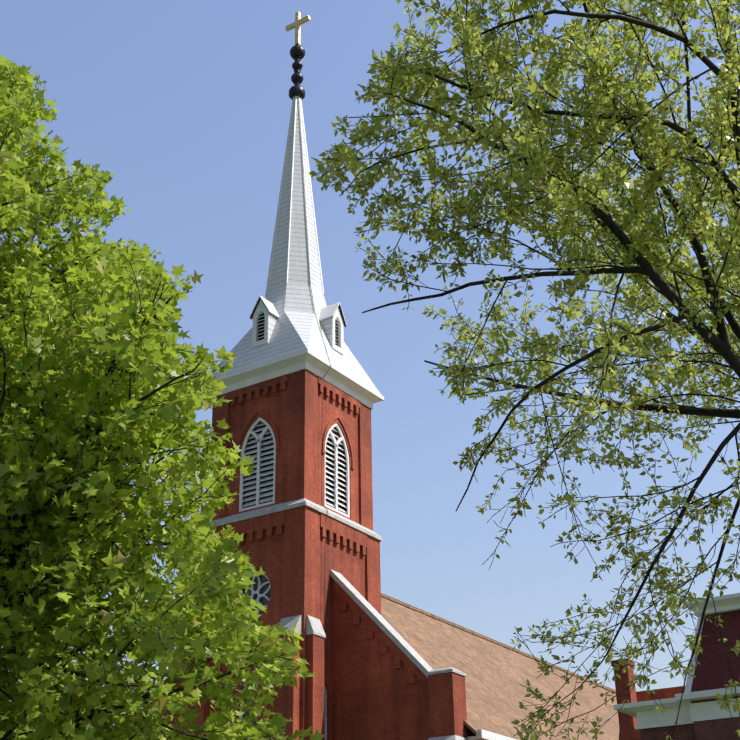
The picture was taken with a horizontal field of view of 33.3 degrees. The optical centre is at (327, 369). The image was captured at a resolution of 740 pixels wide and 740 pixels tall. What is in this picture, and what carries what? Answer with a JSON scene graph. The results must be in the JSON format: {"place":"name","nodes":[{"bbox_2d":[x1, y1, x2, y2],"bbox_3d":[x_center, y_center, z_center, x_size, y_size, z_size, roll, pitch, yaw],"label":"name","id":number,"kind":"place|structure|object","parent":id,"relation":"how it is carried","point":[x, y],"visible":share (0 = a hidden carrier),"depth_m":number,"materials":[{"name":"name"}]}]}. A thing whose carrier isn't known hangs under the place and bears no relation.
{"place":"outdoors","nodes":[
{"label":"outdoors","id":0,"kind":"place"},
{"bbox_2d":[0,55,324,739],"bbox_3d":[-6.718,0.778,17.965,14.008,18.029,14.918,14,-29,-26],"label":"maple tree","id":1,"kind":"object","parent":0,"point":[99,401],"visible":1,"depth_m":14.49,"materials":[{"name":"green plant"}]},
{"bbox_2d":[0,0,739,724],"label":"sky","id":2,"kind":"structure","parent":0,"point":[187,103],"materials":[{"name":"blue"}]},
{"bbox_2d":[129,96,684,739],"bbox_3d":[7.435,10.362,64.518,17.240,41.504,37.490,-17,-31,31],"label":"church","id":3,"kind":"structure","parent":0,"point":[301,392],"depth_m":51.23,"materials":[{"name":"brick"}]},
{"bbox_2d":[285,11,309,99],"bbox_3d":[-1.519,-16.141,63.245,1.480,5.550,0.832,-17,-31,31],"label":"cross finial","id":4,"kind":"object","parent":3,"relation":"on","point":[297,52],"visible":1,"depth_m":62.96,"materials":[{"name":"black metal"}]},
{"bbox_2d":[309,0,739,739],"bbox_3d":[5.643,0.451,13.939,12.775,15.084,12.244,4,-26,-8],"label":"spring tree","id":5,"kind":"object","parent":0,"point":[633,236],"visible":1,"depth_m":11.75,"materials":[{"name":"green plant"}]},
{"bbox_2d":[611,593,739,739],"bbox_3d":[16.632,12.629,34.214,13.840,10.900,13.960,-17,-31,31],"label":"neighbour house","id":6,"kind":"structure","parent":0,"point":[702,716],"depth_m":32.85,"materials":[{"name":"brick"}]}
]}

